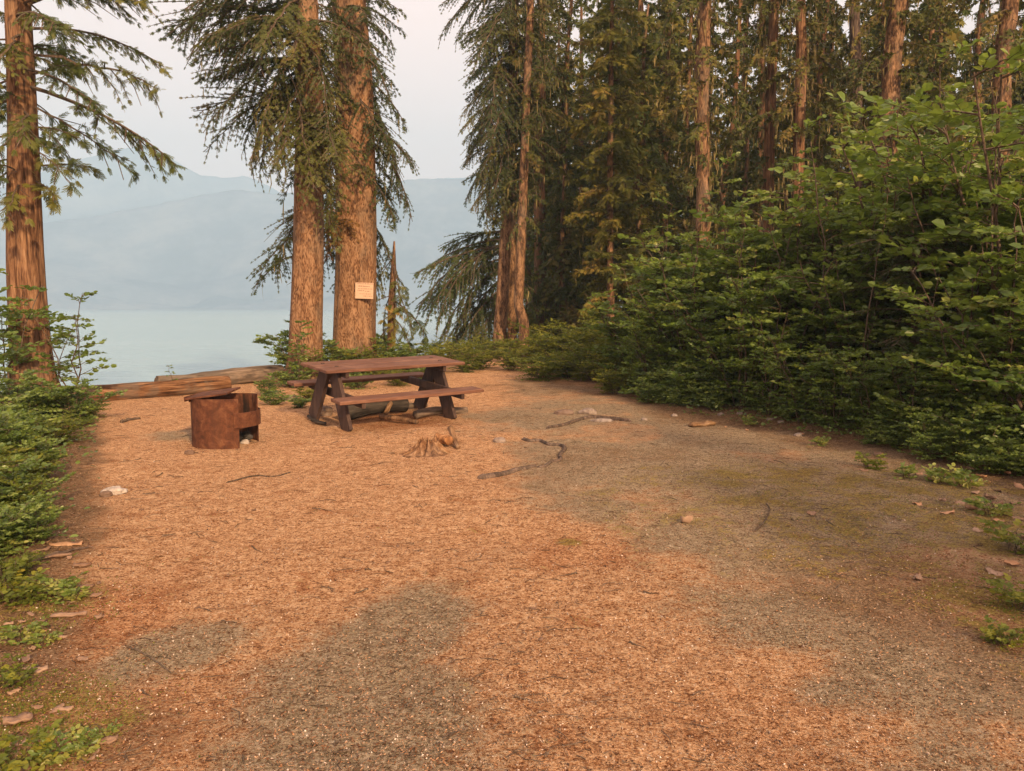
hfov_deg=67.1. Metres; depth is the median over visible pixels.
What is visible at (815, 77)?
forest tree
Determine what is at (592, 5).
forest tree
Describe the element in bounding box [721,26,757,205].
forest tree
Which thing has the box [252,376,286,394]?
bush
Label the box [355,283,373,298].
notice sign
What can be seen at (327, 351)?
bush
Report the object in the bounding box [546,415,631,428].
tree root
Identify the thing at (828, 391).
tall shrub
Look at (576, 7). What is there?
slim tree
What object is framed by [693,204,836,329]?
tall shrub
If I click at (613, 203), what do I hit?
cedar tree
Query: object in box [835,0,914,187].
forest tree
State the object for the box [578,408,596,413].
rock
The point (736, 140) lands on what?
forest tree
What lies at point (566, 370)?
huckleberry bush
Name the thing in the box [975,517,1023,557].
plant
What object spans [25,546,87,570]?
stick
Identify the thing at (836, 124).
forest tree
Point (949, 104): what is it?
tall shrub
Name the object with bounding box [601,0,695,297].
forest tree
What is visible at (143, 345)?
lake
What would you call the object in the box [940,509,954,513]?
dead leaf
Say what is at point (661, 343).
tall shrub
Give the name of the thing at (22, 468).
bush
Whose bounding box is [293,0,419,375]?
spruce tree
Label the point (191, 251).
mountains
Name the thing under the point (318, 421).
firewood
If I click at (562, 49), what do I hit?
forest tree
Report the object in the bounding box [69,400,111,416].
huckleberry bush
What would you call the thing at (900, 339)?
young hemlock
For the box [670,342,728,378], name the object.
tall shrub
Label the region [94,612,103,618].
dead leaf
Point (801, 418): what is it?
ground cover
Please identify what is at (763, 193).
tall shrub
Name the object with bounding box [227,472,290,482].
stick
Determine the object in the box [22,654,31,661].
dead leaf
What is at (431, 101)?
sky
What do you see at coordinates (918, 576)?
dead leaf
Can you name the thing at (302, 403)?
bush
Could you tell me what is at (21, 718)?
bark piece
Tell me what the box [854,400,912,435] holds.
bush
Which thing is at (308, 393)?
huckleberry bush
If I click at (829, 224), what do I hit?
tall shrub
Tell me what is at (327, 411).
rock
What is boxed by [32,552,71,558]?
bark piece
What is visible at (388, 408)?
firewood
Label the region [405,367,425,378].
bush
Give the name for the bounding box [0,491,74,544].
bush
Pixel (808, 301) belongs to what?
tall shrub
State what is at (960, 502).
dead leaf
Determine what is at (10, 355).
leafy sapling
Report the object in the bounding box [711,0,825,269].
conifer tree
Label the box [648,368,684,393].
bush
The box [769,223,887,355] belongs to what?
young hemlock
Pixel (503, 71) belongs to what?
hemlock tree
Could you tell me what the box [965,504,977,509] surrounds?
dead leaf
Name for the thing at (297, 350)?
leafy sapling
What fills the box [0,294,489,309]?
mountains
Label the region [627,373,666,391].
bush
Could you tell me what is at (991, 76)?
forest tree
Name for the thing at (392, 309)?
broken tree
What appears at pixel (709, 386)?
bush
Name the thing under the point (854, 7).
conifer tree
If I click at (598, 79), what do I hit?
forest tree
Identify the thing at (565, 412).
rock
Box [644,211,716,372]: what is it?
spindly sapling
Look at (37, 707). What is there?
dead leaf
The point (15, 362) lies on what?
leafy sapling
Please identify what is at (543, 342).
huckleberry bush
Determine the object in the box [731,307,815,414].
tall shrub
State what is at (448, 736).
stick
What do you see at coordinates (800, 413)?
bush
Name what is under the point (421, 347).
bush
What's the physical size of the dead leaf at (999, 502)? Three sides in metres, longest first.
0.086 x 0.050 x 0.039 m
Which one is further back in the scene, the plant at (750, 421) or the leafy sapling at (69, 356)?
the leafy sapling at (69, 356)
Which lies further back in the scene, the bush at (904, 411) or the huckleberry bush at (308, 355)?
the huckleberry bush at (308, 355)
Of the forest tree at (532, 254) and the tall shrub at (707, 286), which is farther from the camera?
the forest tree at (532, 254)
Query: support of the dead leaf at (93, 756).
on the ground at (508, 416)
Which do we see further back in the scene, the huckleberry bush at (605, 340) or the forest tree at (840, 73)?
the forest tree at (840, 73)
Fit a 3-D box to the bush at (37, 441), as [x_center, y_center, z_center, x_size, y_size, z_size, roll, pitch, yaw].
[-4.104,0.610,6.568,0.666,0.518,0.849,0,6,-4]
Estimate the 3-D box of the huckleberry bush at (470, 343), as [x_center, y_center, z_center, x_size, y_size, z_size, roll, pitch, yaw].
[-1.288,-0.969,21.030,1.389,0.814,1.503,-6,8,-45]
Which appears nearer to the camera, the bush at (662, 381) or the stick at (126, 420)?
the stick at (126, 420)
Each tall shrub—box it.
[575,288,670,378]
[601,307,696,393]
[612,340,654,388]
[614,267,765,358]
[615,205,816,359]
[618,285,732,391]
[628,242,759,316]
[638,328,697,367]
[650,268,831,400]
[652,236,838,358]
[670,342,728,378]
[685,330,769,407]
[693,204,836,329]
[705,276,811,379]
[716,256,872,406]
[719,156,921,351]
[721,178,885,333]
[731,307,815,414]
[748,182,906,282]
[750,334,845,423]
[761,251,947,384]
[768,155,970,346]
[786,350,893,429]
[798,177,906,331]
[800,115,1021,359]
[801,275,928,387]
[815,348,949,431]
[826,91,1023,328]
[828,128,1023,320]
[838,97,1023,254]
[847,60,1023,379]
[864,23,1023,383]
[864,311,974,389]
[867,264,1023,424]
[872,345,1002,428]
[878,112,1023,332]
[896,299,1023,426]
[916,333,1023,381]
[928,183,1023,443]
[929,353,1023,436]
[950,339,1023,442]
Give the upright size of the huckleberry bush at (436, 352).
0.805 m
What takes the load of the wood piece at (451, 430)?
on the ground at (508, 416)
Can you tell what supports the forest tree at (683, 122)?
on the ground at (508, 416)
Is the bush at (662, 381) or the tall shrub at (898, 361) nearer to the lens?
the tall shrub at (898, 361)
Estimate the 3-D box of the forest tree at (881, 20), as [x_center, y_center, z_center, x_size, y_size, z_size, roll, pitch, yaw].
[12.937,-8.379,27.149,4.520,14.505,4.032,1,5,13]
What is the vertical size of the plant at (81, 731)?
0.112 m
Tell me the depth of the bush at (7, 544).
4.62 m
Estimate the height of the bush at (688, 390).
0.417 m
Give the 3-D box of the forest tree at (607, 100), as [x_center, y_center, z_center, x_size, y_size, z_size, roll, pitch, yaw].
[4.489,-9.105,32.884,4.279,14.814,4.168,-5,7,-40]
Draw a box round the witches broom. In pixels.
[324,206,359,261]
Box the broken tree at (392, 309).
[376,241,428,356]
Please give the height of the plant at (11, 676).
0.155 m
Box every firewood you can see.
[311,418,325,424]
[379,414,418,423]
[383,401,392,414]
[408,403,427,408]
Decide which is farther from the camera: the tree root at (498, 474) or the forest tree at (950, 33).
the forest tree at (950, 33)
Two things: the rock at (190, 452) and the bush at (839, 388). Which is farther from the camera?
the bush at (839, 388)
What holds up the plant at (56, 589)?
on the ground at (508, 416)
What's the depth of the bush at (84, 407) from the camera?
9.44 m
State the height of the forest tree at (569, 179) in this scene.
11.207 m
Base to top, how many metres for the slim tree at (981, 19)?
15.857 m
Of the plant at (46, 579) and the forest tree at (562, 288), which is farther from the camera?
the forest tree at (562, 288)
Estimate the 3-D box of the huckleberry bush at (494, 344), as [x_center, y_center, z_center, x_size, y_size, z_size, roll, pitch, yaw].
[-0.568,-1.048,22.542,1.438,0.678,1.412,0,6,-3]
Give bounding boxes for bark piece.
[2,712,32,725]
[7,687,20,694]
[27,545,50,551]
[31,665,47,673]
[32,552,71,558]
[49,540,83,545]
[50,611,86,616]
[55,705,74,711]
[71,562,90,566]
[77,583,94,587]
[90,591,101,596]
[98,734,117,744]
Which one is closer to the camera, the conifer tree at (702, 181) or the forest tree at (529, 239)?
the conifer tree at (702, 181)
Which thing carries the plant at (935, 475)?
on the ground at (508, 416)
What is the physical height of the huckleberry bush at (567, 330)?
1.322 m
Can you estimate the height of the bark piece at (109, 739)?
0.027 m
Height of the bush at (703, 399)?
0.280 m
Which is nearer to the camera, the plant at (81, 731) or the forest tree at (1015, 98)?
the plant at (81, 731)
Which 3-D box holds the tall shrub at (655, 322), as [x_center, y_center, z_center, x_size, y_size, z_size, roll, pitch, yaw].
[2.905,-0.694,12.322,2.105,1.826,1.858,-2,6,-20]
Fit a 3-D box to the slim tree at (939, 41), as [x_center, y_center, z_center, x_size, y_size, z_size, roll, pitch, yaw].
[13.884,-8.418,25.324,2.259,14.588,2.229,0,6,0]
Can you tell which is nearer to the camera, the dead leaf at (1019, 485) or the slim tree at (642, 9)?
the dead leaf at (1019, 485)
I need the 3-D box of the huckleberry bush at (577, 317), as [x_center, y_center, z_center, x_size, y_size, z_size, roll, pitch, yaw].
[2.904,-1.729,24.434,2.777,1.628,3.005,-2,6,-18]
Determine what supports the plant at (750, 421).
on the ground at (508, 416)
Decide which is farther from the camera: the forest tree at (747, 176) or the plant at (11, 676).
the forest tree at (747, 176)
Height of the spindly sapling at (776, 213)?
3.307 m
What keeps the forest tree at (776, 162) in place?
on the ground at (508, 416)
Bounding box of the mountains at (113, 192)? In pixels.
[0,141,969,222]
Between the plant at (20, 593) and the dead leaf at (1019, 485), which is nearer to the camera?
the plant at (20, 593)
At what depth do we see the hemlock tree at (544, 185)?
25.67 m
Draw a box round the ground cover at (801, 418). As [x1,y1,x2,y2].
[1,350,1021,626]
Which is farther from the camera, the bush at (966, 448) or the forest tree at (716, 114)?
the forest tree at (716, 114)
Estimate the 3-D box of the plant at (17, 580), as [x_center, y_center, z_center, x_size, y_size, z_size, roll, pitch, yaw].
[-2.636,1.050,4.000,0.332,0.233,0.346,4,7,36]
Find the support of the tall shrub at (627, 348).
on the ground at (508, 416)
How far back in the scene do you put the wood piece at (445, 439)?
8.11 m
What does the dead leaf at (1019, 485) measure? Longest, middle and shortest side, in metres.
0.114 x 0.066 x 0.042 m
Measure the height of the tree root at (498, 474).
0.094 m
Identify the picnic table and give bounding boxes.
[287,355,483,431]
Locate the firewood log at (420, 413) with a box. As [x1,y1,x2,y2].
[412,406,467,418]
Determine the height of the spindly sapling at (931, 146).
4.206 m
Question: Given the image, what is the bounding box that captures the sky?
[0,0,1023,194]
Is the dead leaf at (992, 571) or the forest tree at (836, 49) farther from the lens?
the forest tree at (836, 49)
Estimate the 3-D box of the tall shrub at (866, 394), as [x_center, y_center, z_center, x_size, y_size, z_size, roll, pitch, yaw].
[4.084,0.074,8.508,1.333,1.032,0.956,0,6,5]
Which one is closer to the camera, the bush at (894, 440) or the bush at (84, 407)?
the bush at (894, 440)
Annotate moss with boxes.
[0,444,1023,770]
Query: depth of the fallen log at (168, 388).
12.76 m
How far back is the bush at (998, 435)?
7.20 m
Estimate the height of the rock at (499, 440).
0.088 m
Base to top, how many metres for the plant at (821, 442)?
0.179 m
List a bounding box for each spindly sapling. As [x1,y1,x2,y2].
[609,192,692,362]
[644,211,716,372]
[674,151,751,335]
[709,197,790,409]
[720,178,827,344]
[745,113,866,345]
[780,142,898,354]
[805,194,912,372]
[835,101,921,320]
[851,132,951,317]
[860,118,1011,344]
[867,35,1023,393]
[889,92,1023,338]
[893,120,1019,381]
[939,62,1023,371]
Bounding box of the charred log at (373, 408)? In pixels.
[337,399,408,419]
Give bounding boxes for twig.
[333,749,350,753]
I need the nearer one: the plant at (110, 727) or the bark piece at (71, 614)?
the plant at (110, 727)
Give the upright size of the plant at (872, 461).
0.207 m
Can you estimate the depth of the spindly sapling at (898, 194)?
9.29 m
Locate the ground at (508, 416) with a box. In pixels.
[0,352,1023,770]
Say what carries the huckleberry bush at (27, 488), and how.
on the ground at (508, 416)
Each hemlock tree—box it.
[438,0,565,354]
[500,0,571,356]
[503,0,584,325]
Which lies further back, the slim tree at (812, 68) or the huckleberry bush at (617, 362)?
the slim tree at (812, 68)
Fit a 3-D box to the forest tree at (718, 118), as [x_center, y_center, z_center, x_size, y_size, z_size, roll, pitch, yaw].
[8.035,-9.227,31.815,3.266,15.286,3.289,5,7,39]
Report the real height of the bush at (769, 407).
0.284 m
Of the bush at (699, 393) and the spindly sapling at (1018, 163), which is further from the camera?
the bush at (699, 393)
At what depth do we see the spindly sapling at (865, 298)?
9.29 m
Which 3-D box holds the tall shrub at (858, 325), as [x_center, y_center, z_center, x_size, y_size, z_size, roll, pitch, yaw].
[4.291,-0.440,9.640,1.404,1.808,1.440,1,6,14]
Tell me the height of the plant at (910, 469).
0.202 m
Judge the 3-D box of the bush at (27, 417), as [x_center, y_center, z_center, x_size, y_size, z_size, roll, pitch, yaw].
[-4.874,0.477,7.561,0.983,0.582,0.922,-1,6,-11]
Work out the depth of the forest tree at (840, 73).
30.25 m
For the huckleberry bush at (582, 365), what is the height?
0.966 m
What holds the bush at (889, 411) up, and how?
on the ground at (508, 416)
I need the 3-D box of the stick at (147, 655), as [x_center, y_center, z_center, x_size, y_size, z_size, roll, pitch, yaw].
[-1.557,1.175,3.323,0.380,0.022,0.016,5,7,38]
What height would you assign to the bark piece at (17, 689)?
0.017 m
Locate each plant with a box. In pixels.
[0,555,49,601]
[0,567,49,612]
[0,615,49,645]
[0,652,38,689]
[0,719,62,770]
[19,571,88,600]
[19,626,66,648]
[24,726,78,770]
[39,578,90,603]
[61,723,105,758]
[79,717,122,743]
[741,414,759,424]
[808,435,830,445]
[853,451,888,470]
[891,461,920,478]
[921,463,954,482]
[940,463,985,488]
[963,494,1021,515]
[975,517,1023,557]
[978,572,1023,611]
[978,615,1023,651]
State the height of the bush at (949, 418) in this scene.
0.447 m
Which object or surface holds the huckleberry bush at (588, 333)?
on the ground at (508, 416)
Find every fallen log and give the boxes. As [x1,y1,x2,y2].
[55,376,231,402]
[154,365,284,384]
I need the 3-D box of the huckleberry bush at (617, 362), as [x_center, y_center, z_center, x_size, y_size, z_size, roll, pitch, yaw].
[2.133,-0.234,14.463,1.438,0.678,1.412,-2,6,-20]
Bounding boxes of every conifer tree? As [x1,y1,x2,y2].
[624,0,696,256]
[649,0,751,289]
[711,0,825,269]
[713,0,813,231]
[728,0,849,232]
[806,0,885,229]
[833,0,952,191]
[921,0,1023,247]
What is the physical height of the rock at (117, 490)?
0.086 m
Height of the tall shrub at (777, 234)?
3.607 m
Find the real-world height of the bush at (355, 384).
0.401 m
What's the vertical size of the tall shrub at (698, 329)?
1.971 m
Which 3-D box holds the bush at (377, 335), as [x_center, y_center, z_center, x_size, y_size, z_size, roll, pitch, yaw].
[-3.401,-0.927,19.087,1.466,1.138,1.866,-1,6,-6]
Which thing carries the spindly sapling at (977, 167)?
on the ground at (508, 416)
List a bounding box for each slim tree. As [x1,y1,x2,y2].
[544,0,595,314]
[554,1,605,282]
[605,0,666,294]
[625,0,660,238]
[666,0,716,262]
[693,0,766,237]
[721,0,768,195]
[788,0,848,208]
[807,0,850,179]
[862,2,918,201]
[917,0,971,148]
[941,0,1020,166]
[970,0,1019,140]
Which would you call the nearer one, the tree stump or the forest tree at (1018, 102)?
the tree stump
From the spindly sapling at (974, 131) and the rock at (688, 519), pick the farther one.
the spindly sapling at (974, 131)
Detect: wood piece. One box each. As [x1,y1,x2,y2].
[432,433,452,444]
[447,425,459,448]
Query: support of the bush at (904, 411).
on the ground at (508, 416)
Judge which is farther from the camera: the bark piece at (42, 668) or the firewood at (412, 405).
the firewood at (412, 405)
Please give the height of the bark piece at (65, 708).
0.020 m
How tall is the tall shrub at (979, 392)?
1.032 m
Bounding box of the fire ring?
[184,387,260,448]
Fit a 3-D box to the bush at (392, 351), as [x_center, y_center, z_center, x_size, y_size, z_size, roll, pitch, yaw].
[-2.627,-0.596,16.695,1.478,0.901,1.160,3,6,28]
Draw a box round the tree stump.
[399,436,450,457]
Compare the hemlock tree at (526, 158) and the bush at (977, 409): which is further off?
the hemlock tree at (526, 158)
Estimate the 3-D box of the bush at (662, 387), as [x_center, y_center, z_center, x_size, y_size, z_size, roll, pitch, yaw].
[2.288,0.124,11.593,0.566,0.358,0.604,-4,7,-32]
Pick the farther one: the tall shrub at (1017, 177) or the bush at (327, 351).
the bush at (327, 351)
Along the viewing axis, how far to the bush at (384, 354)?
16.64 m
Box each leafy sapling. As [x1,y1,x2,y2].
[0,268,50,403]
[0,300,50,388]
[2,291,116,401]
[38,310,93,377]
[165,365,177,379]
[272,320,314,387]
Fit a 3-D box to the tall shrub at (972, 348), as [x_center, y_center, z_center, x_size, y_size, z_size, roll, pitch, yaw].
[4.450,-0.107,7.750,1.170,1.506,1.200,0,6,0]
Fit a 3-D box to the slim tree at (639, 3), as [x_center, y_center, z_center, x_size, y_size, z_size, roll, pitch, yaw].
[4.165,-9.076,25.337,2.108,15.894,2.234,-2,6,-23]
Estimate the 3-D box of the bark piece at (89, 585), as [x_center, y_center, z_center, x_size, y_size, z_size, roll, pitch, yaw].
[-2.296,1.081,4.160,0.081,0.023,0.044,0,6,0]
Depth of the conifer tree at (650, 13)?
28.06 m
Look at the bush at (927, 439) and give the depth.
7.32 m
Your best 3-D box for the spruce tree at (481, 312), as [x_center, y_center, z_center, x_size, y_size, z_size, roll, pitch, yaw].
[-0.979,-7.761,24.371,4.742,15.904,3.995,0,6,0]
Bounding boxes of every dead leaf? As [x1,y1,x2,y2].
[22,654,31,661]
[31,704,43,709]
[49,703,64,713]
[75,656,87,660]
[88,748,99,760]
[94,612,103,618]
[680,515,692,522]
[806,510,815,515]
[912,573,922,580]
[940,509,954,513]
[955,499,964,504]
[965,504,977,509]
[972,527,982,532]
[984,493,996,498]
[985,567,1003,575]
[990,500,1002,504]
[1004,559,1019,564]
[1014,482,1023,488]
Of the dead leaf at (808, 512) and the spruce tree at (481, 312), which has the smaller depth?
the dead leaf at (808, 512)
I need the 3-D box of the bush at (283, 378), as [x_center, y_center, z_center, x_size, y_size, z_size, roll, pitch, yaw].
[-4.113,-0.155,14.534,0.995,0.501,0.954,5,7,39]
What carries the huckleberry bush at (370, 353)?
on the ground at (508, 416)
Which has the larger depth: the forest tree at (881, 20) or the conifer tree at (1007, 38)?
the forest tree at (881, 20)
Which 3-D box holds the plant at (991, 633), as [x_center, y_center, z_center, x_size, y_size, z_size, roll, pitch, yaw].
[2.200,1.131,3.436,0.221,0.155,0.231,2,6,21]
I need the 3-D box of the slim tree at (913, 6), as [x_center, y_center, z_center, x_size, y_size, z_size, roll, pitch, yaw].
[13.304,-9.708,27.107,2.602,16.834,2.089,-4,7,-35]
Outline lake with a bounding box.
[0,310,517,391]
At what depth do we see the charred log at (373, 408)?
10.34 m
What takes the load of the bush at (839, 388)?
on the ground at (508, 416)
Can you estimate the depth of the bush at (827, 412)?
9.14 m
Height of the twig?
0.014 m
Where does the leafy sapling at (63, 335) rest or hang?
on the ground at (508, 416)
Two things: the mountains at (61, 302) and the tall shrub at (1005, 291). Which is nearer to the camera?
the tall shrub at (1005, 291)
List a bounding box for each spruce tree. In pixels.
[146,0,395,383]
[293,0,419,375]
[408,131,551,354]
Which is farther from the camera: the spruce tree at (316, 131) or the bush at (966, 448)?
the spruce tree at (316, 131)
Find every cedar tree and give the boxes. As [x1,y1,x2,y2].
[0,0,186,401]
[563,0,660,335]
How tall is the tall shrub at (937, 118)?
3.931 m
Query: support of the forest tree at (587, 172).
on the ground at (508, 416)
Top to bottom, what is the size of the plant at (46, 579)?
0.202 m
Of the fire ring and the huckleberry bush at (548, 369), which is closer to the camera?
the fire ring
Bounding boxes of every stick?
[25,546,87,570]
[120,417,140,422]
[128,646,171,673]
[145,555,162,561]
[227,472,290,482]
[443,729,467,739]
[754,503,769,530]
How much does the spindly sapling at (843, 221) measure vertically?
3.608 m
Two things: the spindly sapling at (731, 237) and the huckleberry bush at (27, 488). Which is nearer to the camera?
the huckleberry bush at (27, 488)
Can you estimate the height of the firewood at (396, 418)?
0.074 m
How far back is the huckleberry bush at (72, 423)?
8.30 m
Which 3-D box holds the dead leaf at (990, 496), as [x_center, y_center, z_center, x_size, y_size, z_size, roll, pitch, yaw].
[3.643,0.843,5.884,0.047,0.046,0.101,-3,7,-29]
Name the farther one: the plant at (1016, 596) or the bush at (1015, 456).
the bush at (1015, 456)
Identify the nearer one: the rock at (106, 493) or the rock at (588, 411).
the rock at (106, 493)
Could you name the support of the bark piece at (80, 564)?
on the ground at (508, 416)
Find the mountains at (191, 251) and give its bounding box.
[0,166,840,306]
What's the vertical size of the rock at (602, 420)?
0.068 m
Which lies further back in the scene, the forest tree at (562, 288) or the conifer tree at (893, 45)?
the forest tree at (562, 288)
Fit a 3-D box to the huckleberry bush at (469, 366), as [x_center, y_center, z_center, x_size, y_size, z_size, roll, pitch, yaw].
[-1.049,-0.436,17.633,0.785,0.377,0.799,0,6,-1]
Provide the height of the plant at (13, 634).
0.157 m
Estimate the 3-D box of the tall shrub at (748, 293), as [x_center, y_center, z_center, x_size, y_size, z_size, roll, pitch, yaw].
[3.861,-0.721,10.706,2.076,2.243,2.896,1,6,14]
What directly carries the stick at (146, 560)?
on the ground at (508, 416)
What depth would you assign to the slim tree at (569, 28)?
26.00 m
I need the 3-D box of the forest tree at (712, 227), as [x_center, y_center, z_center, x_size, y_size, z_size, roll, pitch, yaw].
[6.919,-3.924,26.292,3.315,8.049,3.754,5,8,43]
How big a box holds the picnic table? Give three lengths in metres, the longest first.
1.990 x 1.660 x 0.832 m
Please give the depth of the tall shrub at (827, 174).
9.93 m
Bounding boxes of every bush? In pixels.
[0,367,88,420]
[0,382,72,424]
[0,387,39,424]
[0,403,62,452]
[0,405,42,454]
[0,434,61,486]
[0,441,52,518]
[0,446,54,478]
[0,469,59,517]
[0,471,75,514]
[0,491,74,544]
[0,493,49,555]
[0,550,49,580]
[1,424,67,477]
[16,413,93,446]
[33,377,127,424]
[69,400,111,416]
[251,320,335,367]
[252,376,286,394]
[258,388,292,404]
[266,366,315,387]
[275,346,351,375]
[284,394,311,408]
[290,386,325,401]
[317,339,366,372]
[326,342,399,374]
[343,372,375,389]
[370,337,416,373]
[376,333,403,353]
[376,369,410,386]
[378,352,422,372]
[395,341,445,355]
[400,340,467,371]
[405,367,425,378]
[420,339,456,356]
[434,335,491,360]
[447,338,505,369]
[452,358,482,372]
[470,338,515,357]
[483,341,545,371]
[494,331,550,357]
[504,353,568,381]
[507,317,567,350]
[517,323,602,366]
[532,350,595,377]
[534,318,606,365]
[547,336,625,380]
[553,305,634,328]
[562,311,642,362]
[584,358,635,385]
[586,361,650,393]
[587,315,658,352]
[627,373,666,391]
[628,377,662,402]
[633,365,687,399]
[646,382,677,402]
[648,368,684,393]
[651,358,687,386]
[654,352,740,401]
[661,389,691,405]
[668,378,704,403]
[673,358,739,402]
[676,371,748,403]
[685,384,721,406]
[694,392,732,409]
[701,375,739,404]
[727,359,796,404]
[753,394,790,413]
[767,404,800,420]
[772,373,810,407]
[785,391,837,422]
[790,339,861,377]
[792,358,890,420]
[801,369,923,403]
[806,404,838,426]
[852,419,897,444]
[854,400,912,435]
[856,392,915,420]
[864,368,917,392]
[868,425,919,448]
[873,387,968,447]
[893,381,943,419]
[893,412,968,459]
[913,388,1023,451]
[917,380,1011,404]
[925,408,983,427]
[932,431,994,463]
[953,413,1023,456]
[955,443,1023,474]
[974,408,1023,443]
[982,437,1023,475]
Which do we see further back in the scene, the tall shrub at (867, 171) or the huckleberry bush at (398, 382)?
the huckleberry bush at (398, 382)
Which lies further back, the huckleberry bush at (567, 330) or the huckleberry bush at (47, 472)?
the huckleberry bush at (567, 330)
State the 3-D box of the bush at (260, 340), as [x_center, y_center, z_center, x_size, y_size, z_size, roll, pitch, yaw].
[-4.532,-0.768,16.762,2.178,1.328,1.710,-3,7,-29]
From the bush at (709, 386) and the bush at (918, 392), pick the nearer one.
the bush at (918, 392)
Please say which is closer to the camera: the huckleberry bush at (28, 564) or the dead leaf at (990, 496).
the huckleberry bush at (28, 564)
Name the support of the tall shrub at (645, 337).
on the ground at (508, 416)
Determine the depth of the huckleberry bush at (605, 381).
13.00 m
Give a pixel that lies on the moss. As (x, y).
(56, 608)
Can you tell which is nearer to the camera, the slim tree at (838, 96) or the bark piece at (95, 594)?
the bark piece at (95, 594)
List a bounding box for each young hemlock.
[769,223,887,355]
[815,218,996,420]
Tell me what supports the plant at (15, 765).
on the ground at (508, 416)
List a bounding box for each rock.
[99,491,112,496]
[100,486,127,494]
[184,450,194,454]
[240,439,248,443]
[309,405,332,415]
[493,437,505,442]
[554,409,573,414]
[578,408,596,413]
[590,418,612,421]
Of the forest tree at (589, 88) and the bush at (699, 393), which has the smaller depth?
the bush at (699, 393)
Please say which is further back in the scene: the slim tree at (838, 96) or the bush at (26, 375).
the slim tree at (838, 96)
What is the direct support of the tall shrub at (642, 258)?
on the ground at (508, 416)
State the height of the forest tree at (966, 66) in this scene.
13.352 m
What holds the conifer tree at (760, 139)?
on the ground at (508, 416)
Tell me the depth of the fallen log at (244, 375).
14.81 m
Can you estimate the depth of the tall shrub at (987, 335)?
7.95 m
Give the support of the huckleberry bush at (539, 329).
on the ground at (508, 416)
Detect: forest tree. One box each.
[491,3,554,307]
[516,55,605,346]
[516,119,556,337]
[525,175,600,346]
[531,0,587,271]
[552,85,621,307]
[565,0,650,307]
[566,4,685,341]
[571,0,605,201]
[587,0,640,256]
[588,0,640,300]
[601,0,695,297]
[614,0,695,304]
[655,29,692,216]
[670,0,739,245]
[679,102,727,235]
[680,160,747,293]
[710,140,782,278]
[716,113,755,189]
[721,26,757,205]
[737,4,795,199]
[749,111,791,229]
[774,0,863,234]
[776,33,795,154]
[778,5,850,227]
[788,12,847,194]
[812,181,850,233]
[834,38,870,170]
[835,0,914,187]
[837,0,911,184]
[870,0,988,192]
[909,0,970,152]
[945,32,988,156]
[957,6,996,172]
[967,33,1012,158]
[977,19,1023,180]
[985,0,1023,181]
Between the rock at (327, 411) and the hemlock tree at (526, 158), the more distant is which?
the hemlock tree at (526, 158)
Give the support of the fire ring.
on the ground at (508, 416)
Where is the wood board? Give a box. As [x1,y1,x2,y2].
[688,420,715,426]
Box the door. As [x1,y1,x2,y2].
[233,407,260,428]
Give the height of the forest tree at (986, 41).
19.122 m
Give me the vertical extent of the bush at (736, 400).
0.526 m
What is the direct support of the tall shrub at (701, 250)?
on the ground at (508, 416)
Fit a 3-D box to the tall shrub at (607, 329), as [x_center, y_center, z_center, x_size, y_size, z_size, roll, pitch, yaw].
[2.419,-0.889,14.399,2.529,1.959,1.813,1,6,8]
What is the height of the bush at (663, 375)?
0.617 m
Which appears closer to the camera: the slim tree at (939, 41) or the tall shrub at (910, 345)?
the tall shrub at (910, 345)
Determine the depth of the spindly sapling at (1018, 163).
7.70 m
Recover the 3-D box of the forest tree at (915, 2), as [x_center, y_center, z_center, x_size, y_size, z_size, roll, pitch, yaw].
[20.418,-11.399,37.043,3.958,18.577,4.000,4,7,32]
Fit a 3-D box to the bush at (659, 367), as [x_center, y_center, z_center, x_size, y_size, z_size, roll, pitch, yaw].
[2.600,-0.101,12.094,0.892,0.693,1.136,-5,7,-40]
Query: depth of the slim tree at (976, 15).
27.93 m
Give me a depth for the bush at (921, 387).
8.24 m
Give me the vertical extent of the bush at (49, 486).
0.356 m
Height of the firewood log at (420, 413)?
0.142 m
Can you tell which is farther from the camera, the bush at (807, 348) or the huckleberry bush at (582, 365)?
the huckleberry bush at (582, 365)
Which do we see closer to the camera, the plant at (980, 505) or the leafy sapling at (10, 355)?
the plant at (980, 505)
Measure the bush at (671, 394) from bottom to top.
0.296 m
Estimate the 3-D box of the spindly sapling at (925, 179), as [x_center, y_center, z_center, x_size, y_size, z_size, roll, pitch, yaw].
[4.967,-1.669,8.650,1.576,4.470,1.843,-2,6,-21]
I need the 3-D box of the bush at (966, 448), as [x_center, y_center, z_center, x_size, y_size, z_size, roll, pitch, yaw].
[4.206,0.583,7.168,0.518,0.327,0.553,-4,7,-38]
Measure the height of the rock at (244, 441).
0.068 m
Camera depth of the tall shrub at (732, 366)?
10.50 m
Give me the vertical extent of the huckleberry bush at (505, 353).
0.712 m
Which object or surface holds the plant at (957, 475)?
on the ground at (508, 416)
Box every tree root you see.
[477,464,536,479]
[521,437,566,467]
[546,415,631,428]
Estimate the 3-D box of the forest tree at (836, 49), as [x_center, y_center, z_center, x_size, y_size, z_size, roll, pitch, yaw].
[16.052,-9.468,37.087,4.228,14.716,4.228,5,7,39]

